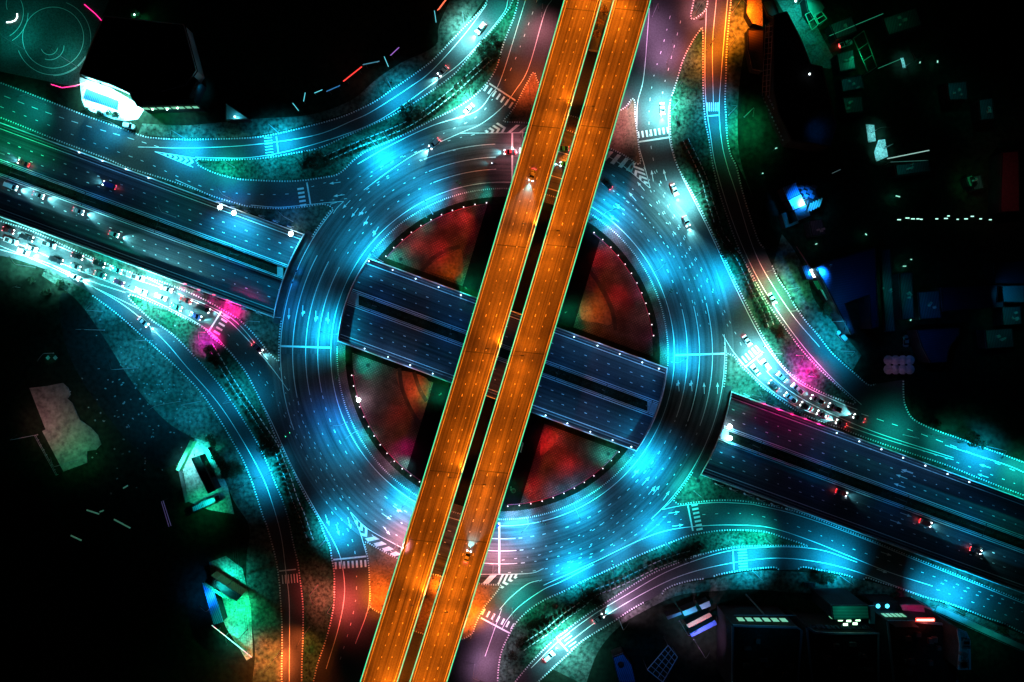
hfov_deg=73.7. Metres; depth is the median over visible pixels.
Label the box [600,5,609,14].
round bush
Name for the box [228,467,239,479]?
tree
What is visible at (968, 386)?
verge
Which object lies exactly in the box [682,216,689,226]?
car
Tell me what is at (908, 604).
shed
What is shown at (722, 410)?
pavement
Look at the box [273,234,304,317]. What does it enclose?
parapet
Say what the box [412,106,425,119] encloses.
tree
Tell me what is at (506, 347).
median barrier
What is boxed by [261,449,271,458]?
tree
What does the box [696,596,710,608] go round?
shed
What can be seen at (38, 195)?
car
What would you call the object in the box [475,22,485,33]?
car
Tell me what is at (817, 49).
lane
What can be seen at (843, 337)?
car
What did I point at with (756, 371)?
car
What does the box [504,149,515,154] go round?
car
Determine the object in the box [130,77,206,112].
building
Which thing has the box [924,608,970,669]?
building
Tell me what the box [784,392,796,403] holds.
pickup truck
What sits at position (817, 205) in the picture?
balcony frame
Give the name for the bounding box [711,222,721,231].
tree
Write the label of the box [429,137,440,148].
car
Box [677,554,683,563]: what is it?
tree
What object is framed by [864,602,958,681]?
building
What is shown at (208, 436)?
tree
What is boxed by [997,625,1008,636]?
tree
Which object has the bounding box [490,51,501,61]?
tree
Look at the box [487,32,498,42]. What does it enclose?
tree
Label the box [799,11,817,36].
roof frame
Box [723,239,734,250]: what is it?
tree
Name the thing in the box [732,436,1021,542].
ground cover
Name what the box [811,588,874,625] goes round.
building
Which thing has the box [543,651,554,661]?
car
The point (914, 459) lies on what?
retaining wall
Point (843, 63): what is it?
shed
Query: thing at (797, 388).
pickup truck
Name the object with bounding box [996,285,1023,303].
shed
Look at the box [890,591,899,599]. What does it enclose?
tree
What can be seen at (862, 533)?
retaining wall
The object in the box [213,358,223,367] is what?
tree
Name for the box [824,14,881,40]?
light bar
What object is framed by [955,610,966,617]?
tree
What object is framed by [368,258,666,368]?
retaining wall
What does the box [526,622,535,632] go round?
tree
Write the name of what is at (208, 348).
tree
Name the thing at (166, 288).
car
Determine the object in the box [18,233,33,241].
car
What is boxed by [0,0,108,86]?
plaza
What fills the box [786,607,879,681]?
building
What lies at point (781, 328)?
tree
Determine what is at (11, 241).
pickup truck
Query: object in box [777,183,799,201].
shed
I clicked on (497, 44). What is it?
tree
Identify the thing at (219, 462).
tree
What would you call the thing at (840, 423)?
car
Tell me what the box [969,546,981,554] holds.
car
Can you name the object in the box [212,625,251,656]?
billboard
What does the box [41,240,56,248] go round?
pickup truck
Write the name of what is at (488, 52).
tree
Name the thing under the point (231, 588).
building
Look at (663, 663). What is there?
roof frame
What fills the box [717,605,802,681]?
building
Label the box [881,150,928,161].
light bar
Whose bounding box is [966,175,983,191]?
shed
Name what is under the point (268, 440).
tree
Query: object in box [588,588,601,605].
tree
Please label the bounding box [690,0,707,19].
traffic island
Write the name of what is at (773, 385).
car
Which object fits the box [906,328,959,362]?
warehouse
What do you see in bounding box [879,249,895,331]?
shed
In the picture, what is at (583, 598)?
tree
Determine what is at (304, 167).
tree
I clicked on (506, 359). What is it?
median barrier
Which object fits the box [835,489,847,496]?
car
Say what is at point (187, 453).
yard wall
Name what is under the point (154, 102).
roof panel
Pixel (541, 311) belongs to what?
flyover
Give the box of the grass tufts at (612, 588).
[501,532,797,681]
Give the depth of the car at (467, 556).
251.24 m
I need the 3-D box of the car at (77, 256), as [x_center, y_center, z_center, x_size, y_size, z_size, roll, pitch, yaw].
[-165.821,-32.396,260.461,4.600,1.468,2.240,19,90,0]
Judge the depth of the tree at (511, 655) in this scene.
258.03 m
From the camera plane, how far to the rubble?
260.78 m
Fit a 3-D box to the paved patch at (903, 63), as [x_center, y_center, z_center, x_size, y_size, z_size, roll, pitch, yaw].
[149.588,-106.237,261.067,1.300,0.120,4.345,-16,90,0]
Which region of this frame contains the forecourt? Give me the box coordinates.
[79,77,143,120]
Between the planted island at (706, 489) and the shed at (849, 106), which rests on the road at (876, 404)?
the planted island at (706, 489)
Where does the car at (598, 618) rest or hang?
on the road at (876, 404)
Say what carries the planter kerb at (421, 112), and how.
on the planted island at (272, 165)
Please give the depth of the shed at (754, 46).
257.23 m
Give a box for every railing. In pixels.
[353,375,418,479]
[387,204,484,256]
[508,451,617,504]
[594,234,651,331]
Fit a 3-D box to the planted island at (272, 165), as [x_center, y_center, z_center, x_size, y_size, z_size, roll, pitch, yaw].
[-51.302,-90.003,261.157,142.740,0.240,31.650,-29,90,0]
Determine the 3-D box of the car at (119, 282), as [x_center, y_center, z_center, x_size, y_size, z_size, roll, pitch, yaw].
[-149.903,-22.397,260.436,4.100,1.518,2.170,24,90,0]
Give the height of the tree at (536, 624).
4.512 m
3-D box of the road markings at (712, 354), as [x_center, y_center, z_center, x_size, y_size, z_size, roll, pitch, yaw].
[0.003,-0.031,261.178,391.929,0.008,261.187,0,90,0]
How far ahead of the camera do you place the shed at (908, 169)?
256.23 m
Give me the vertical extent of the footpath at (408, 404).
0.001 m
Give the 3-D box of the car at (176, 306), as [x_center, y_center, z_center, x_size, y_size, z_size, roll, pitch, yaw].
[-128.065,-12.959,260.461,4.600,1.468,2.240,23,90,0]
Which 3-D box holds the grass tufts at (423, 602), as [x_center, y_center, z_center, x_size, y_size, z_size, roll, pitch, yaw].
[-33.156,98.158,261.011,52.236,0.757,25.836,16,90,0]
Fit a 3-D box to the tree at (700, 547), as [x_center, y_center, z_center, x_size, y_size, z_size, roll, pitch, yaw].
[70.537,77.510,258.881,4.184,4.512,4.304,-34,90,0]
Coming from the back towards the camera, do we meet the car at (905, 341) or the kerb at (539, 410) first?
the kerb at (539, 410)
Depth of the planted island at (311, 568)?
261.08 m
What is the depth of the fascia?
256.08 m
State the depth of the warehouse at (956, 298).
254.23 m
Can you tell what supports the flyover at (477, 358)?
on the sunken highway
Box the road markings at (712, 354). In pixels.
[0,0,1023,681]
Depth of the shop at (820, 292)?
258.64 m
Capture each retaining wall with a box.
[0,122,302,234]
[0,214,272,317]
[338,340,635,450]
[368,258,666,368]
[700,473,1023,593]
[732,392,1023,500]
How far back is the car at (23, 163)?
266.26 m
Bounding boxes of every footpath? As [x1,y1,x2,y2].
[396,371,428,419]
[397,368,420,426]
[412,371,427,401]
[420,245,459,271]
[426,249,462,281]
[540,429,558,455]
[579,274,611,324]
[590,271,616,329]
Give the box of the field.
[59,293,188,467]
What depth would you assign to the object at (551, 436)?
260.98 m
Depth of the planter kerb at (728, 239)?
260.78 m
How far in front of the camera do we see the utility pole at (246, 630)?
253.87 m
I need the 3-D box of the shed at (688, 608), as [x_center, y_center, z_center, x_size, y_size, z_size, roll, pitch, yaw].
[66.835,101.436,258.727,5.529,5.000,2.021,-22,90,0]
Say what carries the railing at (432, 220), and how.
on the plaza at (461, 228)
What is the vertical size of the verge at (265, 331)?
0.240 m
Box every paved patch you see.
[866,124,875,142]
[874,139,887,161]
[900,58,905,67]
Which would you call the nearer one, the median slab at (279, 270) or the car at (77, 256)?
the car at (77, 256)
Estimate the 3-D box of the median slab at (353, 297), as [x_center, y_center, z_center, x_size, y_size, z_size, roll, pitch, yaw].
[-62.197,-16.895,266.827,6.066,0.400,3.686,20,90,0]
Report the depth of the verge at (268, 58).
261.08 m
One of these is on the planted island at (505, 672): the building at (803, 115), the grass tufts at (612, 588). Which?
the grass tufts at (612, 588)
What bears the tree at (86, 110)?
on the verge at (268, 58)
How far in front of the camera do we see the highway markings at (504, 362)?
267.21 m
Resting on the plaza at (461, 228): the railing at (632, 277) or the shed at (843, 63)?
the railing at (632, 277)
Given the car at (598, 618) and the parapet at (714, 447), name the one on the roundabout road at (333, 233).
the parapet at (714, 447)
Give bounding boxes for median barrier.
[0,161,1023,538]
[0,173,1023,551]
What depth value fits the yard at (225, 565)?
261.03 m
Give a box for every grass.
[138,0,483,137]
[726,0,751,193]
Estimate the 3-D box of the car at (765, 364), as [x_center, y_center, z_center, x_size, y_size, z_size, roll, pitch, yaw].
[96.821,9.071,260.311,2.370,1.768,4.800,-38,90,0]
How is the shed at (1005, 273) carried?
on the verge at (968, 386)
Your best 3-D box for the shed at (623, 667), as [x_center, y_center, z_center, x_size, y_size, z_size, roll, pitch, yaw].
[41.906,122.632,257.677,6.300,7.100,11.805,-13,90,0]
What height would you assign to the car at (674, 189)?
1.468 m
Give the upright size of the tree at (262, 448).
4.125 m
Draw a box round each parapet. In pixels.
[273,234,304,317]
[337,257,368,341]
[636,367,667,451]
[699,391,731,474]
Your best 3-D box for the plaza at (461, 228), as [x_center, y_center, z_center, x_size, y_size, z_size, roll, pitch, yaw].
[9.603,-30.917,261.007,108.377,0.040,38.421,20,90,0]
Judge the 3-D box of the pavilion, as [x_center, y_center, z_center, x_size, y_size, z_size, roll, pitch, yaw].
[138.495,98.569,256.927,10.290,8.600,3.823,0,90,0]
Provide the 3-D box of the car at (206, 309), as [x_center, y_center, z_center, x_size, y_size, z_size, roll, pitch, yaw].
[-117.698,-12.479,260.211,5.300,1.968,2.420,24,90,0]
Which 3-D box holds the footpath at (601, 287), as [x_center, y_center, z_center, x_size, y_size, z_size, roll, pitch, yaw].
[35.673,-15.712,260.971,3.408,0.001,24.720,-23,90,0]
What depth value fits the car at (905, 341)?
260.04 m
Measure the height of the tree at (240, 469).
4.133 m
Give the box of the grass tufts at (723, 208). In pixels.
[670,29,843,399]
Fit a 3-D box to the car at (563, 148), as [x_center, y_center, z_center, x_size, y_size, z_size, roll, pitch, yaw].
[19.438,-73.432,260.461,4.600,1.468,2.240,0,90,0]
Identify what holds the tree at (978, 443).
on the verge at (968, 386)
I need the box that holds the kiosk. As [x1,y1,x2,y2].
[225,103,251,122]
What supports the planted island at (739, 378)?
on the road at (876, 404)
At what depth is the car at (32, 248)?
260.22 m
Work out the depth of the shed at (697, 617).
256.87 m
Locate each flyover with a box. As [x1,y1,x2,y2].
[360,0,601,681]
[409,0,650,681]
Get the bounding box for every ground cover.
[0,167,266,267]
[361,300,451,335]
[544,366,642,404]
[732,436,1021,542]
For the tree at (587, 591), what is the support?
on the planted island at (505, 672)
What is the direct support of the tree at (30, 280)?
on the verge at (107, 598)
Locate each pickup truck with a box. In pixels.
[3,237,18,245]
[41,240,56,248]
[130,273,145,281]
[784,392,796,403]
[791,383,804,394]
[810,395,824,404]
[828,403,841,412]
[838,39,852,47]
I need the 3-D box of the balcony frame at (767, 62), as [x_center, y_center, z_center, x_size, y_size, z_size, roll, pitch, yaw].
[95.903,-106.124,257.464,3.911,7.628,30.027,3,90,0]
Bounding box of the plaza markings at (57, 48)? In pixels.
[6,0,90,75]
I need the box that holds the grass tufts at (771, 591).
[566,571,1022,680]
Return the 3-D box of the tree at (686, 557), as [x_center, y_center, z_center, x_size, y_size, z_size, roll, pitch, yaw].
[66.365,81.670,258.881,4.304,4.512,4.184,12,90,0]
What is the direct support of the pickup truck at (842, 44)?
on the verge at (968, 386)
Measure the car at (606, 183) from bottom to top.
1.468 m
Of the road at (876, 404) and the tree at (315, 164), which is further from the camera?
the road at (876, 404)
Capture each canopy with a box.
[83,89,120,109]
[778,213,798,228]
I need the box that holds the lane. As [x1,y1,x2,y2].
[777,0,832,68]
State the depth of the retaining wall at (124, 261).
261.04 m
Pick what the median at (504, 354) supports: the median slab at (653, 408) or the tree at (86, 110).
the median slab at (653, 408)
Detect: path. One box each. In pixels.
[407,382,544,503]
[463,204,599,326]
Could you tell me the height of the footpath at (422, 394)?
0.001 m
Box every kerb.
[1,126,1023,502]
[1,212,1023,588]
[212,344,313,539]
[219,366,308,542]
[325,57,486,155]
[330,60,490,159]
[524,554,700,649]
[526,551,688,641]
[684,143,768,326]
[688,139,773,323]
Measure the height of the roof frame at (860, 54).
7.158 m
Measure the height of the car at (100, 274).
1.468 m
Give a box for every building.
[79,16,204,93]
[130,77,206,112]
[203,571,246,604]
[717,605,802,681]
[765,11,836,152]
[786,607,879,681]
[795,177,818,207]
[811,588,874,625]
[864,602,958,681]
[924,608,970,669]
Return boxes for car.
[2,226,14,233]
[3,182,18,190]
[17,159,29,166]
[17,247,30,255]
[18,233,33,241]
[25,244,37,251]
[32,191,44,198]
[48,255,63,264]
[68,272,80,280]
[69,263,80,269]
[71,252,83,259]
[72,207,84,214]
[92,259,105,267]
[94,270,106,278]
[102,181,116,189]
[108,230,119,237]
[110,266,122,273]
[113,278,124,285]
[122,122,135,129]
[134,287,147,295]
[137,316,148,326]
[154,293,166,300]
[160,285,172,292]
[170,303,182,310]
[179,296,191,303]
[189,312,201,319]
[196,303,210,312]
[251,342,262,352]
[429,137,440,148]
[437,65,448,76]
[463,103,473,113]
[463,550,470,562]
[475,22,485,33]
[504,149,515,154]
[529,168,535,180]
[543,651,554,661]
[558,145,568,151]
[560,161,566,166]
[592,613,603,623]
[601,178,612,189]
[659,103,665,114]
[670,183,678,195]
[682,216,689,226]
[742,334,751,346]
[751,364,760,375]
[760,359,770,370]
[767,293,776,304]
[768,380,779,390]
[776,372,787,382]
[800,402,811,410]
[803,582,815,587]
[816,410,828,418]
[835,419,846,426]
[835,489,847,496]
[836,330,847,341]
[853,414,864,422]
[902,335,908,346]
[919,518,931,526]
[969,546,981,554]
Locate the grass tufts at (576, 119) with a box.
[508,80,636,155]
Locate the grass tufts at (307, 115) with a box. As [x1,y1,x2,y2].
[142,3,479,136]
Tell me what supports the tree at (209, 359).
on the planted island at (311, 568)
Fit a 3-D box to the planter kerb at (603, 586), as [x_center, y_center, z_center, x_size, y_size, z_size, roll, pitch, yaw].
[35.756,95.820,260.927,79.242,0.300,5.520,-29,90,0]
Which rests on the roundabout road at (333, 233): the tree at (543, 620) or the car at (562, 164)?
the car at (562, 164)
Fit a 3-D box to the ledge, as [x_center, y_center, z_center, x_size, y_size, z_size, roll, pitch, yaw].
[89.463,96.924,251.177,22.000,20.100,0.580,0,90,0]
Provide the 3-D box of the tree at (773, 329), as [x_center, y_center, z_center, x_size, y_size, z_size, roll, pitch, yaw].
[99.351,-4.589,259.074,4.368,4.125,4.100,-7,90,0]
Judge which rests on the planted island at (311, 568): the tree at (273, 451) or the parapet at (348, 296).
the tree at (273, 451)
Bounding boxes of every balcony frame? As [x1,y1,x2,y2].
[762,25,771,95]
[763,95,782,140]
[807,198,822,211]
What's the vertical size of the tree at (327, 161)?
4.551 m
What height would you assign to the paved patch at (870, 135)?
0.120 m
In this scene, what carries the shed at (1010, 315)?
on the verge at (968, 386)
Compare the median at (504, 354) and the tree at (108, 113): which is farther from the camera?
the median at (504, 354)
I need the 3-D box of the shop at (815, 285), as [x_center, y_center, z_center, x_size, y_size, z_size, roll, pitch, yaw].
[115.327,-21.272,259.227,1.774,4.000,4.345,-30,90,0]
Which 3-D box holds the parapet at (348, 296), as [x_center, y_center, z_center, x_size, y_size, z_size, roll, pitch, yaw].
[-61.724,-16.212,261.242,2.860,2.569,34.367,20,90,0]
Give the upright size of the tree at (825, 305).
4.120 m
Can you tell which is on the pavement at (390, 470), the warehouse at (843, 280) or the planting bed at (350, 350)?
the planting bed at (350, 350)
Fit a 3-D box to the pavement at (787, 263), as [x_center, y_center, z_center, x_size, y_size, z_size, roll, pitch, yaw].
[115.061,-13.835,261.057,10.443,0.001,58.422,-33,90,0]
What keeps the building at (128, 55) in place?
on the verge at (268, 58)
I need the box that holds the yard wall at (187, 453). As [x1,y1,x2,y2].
[176,439,196,502]
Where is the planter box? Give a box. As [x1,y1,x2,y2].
[588,0,612,51]
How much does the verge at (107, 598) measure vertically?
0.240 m
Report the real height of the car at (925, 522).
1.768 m
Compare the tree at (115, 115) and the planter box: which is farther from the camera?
the tree at (115, 115)
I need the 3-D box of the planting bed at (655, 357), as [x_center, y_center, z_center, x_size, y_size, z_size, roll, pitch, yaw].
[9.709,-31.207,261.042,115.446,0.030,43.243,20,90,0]
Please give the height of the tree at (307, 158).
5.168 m
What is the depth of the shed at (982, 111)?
256.23 m
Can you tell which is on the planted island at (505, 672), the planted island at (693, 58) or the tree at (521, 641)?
the tree at (521, 641)
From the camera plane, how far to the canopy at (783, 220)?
257.23 m
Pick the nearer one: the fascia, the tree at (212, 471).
the fascia
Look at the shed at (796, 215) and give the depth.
255.23 m
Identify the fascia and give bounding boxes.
[796,246,852,334]
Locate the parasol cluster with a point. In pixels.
(901, 360)
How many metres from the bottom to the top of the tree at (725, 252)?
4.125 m
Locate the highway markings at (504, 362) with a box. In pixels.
[0,128,1023,585]
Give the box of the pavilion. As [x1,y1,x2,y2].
[861,594,899,610]
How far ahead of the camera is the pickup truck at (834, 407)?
260.12 m
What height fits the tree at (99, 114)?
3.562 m
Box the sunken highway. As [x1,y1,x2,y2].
[0,124,1023,590]
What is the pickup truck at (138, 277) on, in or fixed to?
on the road at (876, 404)
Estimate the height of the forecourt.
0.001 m
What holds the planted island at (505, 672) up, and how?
on the road at (876, 404)
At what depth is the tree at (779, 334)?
257.89 m
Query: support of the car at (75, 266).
on the road at (876, 404)
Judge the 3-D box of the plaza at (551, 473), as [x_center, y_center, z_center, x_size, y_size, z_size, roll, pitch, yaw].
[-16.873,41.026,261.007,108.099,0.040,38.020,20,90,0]
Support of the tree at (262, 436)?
on the planted island at (311, 568)
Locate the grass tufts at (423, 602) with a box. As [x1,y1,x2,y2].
[367,548,496,627]
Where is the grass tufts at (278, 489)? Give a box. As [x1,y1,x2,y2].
[135,297,333,674]
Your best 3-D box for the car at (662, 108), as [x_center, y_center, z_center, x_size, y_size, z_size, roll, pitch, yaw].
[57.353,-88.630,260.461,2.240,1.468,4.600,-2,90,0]
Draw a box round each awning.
[192,495,219,511]
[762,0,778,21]
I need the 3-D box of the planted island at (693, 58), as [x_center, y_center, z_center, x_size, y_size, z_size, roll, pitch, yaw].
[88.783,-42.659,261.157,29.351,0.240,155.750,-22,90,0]
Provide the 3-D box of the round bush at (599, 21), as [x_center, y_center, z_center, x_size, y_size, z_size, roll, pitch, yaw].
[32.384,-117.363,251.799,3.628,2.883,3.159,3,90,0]
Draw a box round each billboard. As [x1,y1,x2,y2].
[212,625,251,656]
[343,66,361,83]
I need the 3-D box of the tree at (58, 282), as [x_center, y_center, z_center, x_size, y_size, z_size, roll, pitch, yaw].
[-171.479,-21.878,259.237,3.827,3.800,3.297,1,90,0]
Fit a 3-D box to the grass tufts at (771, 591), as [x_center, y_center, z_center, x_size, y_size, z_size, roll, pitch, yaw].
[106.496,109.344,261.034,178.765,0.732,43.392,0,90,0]
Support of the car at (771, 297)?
on the road at (876, 404)
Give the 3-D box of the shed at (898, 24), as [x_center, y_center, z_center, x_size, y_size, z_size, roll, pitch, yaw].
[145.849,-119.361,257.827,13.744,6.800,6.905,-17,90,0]
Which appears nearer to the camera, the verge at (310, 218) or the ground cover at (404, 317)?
the verge at (310, 218)
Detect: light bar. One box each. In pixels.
[114,519,130,528]
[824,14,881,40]
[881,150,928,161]
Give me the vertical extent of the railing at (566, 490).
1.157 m
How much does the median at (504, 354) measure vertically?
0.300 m
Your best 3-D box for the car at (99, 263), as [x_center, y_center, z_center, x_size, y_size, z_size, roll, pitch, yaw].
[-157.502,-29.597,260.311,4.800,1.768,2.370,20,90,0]
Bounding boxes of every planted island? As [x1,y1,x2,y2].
[128,294,334,681]
[195,0,518,181]
[364,542,500,639]
[497,529,807,681]
[503,72,640,164]
[669,27,855,404]
[673,472,1023,601]
[723,353,1023,498]
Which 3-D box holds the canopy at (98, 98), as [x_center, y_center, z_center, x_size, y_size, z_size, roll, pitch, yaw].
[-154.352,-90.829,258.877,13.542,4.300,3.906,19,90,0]
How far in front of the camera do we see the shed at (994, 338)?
256.23 m
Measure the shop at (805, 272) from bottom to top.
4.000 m
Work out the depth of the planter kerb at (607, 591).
260.78 m
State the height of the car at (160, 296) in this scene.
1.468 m
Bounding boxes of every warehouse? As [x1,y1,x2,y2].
[811,247,878,334]
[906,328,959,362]
[930,285,1003,311]
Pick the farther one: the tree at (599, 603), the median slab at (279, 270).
the median slab at (279, 270)
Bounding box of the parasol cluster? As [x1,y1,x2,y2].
[883,355,914,373]
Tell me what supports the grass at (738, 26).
on the verge at (968, 386)
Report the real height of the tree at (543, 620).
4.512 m
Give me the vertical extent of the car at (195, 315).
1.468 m
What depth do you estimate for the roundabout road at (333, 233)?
261.19 m
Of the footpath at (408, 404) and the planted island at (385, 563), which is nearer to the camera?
the footpath at (408, 404)
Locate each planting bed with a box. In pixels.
[345,345,627,510]
[377,197,659,364]
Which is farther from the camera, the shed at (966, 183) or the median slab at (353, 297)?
the median slab at (353, 297)
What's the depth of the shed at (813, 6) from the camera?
256.23 m
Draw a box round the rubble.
[70,281,206,493]
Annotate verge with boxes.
[0,0,487,139]
[0,117,332,236]
[0,217,281,361]
[0,256,282,681]
[537,566,1023,681]
[724,0,1023,462]
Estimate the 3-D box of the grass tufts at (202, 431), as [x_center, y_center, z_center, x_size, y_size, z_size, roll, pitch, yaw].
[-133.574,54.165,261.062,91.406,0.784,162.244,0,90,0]
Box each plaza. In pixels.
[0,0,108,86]
[352,353,617,502]
[387,205,652,355]
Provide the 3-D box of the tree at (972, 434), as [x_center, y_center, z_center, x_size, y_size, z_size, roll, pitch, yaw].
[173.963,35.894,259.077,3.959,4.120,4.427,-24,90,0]
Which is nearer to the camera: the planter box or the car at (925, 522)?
the planter box
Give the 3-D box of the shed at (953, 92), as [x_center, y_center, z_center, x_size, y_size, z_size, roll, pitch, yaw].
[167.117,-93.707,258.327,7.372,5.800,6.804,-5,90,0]
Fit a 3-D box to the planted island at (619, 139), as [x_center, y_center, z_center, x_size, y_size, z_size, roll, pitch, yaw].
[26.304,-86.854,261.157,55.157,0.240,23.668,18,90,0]
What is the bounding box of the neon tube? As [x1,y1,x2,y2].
[915,618,934,621]
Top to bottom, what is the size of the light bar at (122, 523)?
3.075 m
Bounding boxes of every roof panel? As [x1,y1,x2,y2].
[142,100,163,105]
[174,99,195,103]
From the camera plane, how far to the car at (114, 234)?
266.12 m
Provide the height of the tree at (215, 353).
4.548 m
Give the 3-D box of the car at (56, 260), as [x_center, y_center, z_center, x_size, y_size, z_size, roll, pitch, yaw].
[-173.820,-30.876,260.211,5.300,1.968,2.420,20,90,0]
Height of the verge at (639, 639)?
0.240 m
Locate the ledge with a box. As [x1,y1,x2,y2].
[734,594,795,615]
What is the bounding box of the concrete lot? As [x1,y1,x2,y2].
[29,383,100,471]
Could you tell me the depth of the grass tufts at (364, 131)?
260.99 m
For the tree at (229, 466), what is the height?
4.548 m
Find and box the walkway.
[936,606,1023,652]
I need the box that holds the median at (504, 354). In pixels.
[0,162,1023,549]
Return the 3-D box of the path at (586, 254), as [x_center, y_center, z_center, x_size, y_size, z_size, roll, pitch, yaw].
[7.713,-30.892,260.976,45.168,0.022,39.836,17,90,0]
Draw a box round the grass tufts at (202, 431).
[59,284,277,678]
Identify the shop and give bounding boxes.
[798,265,812,279]
[809,281,821,289]
[816,289,827,300]
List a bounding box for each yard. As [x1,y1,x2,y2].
[183,438,233,513]
[209,556,252,659]
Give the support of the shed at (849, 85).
on the verge at (968, 386)
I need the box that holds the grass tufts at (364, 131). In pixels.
[203,2,516,181]
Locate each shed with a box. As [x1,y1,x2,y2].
[191,454,220,492]
[202,583,226,624]
[204,447,218,467]
[611,646,635,681]
[664,607,681,618]
[679,601,696,615]
[683,608,711,627]
[687,616,716,636]
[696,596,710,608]
[743,0,762,28]
[744,28,763,74]
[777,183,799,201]
[783,195,804,212]
[788,206,809,222]
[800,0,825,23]
[804,219,826,237]
[824,16,857,44]
[830,49,855,76]
[834,74,864,95]
[836,96,863,117]
[874,7,922,41]
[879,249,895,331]
[888,160,930,177]
[892,272,914,319]
[895,597,934,611]
[911,291,941,319]
[939,81,968,104]
[959,175,977,188]
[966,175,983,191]
[970,98,994,123]
[976,328,1014,348]
[984,261,1023,284]
[987,151,1020,215]
[992,306,1021,324]
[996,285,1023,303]
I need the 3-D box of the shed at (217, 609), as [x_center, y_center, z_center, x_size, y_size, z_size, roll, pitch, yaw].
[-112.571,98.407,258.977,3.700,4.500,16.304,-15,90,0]
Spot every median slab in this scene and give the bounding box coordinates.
[277,265,282,276]
[348,292,358,304]
[647,401,657,413]
[720,429,728,440]
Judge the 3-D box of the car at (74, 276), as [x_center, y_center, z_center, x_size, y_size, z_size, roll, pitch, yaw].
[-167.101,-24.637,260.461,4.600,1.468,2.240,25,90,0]
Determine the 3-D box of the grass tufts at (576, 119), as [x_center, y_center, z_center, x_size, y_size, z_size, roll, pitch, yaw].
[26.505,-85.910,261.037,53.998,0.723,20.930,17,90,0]
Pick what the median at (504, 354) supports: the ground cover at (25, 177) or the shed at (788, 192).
the ground cover at (25, 177)
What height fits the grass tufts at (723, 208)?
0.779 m
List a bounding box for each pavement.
[273,230,731,477]
[336,342,634,519]
[368,188,668,366]
[773,235,860,368]
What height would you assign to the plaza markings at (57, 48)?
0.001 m
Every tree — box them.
[26,277,35,283]
[39,287,50,295]
[55,279,63,286]
[81,107,89,113]
[94,110,103,117]
[106,109,112,115]
[112,111,119,118]
[130,8,140,18]
[203,344,213,353]
[205,354,215,362]
[205,433,213,441]
[207,350,220,361]
[208,439,216,447]
[209,468,216,476]
[210,449,219,459]
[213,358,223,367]
[215,459,224,466]
[220,470,228,478]
[222,461,233,472]
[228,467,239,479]
[234,464,244,473]
[256,433,267,442]
[256,443,266,452]
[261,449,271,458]
[262,438,274,448]
[267,445,278,455]
[300,161,309,169]
[301,151,315,165]
[308,158,320,168]
[311,148,323,160]
[324,156,332,166]
[395,105,408,118]
[403,110,414,122]
[405,98,417,112]
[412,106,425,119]
[476,45,487,55]
[480,37,491,48]
[483,47,493,56]
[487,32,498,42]
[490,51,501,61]
[492,40,502,50]
[508,649,516,660]
[515,637,524,647]
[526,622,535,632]
[531,617,540,629]
[539,614,548,625]
[579,594,588,604]
[582,587,595,597]
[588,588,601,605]
[594,597,603,609]
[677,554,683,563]
[682,552,692,562]
[690,546,696,554]
[693,541,703,551]
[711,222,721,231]
[716,230,729,240]
[719,248,728,257]
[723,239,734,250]
[728,245,736,254]
[769,324,779,333]
[774,330,784,339]
[777,324,784,332]
[816,570,825,578]
[821,570,832,581]
[822,302,831,311]
[822,309,830,315]
[828,572,836,582]
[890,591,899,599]
[931,419,941,428]
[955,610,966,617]
[966,430,976,441]
[967,436,980,446]
[977,440,986,449]
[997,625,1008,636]
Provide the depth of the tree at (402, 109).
257.23 m
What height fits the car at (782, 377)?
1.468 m
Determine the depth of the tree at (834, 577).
257.90 m
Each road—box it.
[0,0,1023,681]
[271,123,733,584]
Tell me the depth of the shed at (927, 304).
255.23 m
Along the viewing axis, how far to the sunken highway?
267.23 m
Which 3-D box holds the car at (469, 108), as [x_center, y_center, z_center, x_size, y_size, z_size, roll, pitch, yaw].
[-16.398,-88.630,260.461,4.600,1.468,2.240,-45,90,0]
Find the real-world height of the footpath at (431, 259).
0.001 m
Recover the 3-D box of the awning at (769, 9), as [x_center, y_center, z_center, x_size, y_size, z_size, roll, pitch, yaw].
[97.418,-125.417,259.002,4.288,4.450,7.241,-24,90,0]
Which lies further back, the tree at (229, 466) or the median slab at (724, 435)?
the median slab at (724, 435)
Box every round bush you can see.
[593,29,600,37]
[596,18,603,25]
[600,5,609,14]
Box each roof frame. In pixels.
[643,636,677,681]
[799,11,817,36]
[814,11,826,24]
[846,31,876,76]

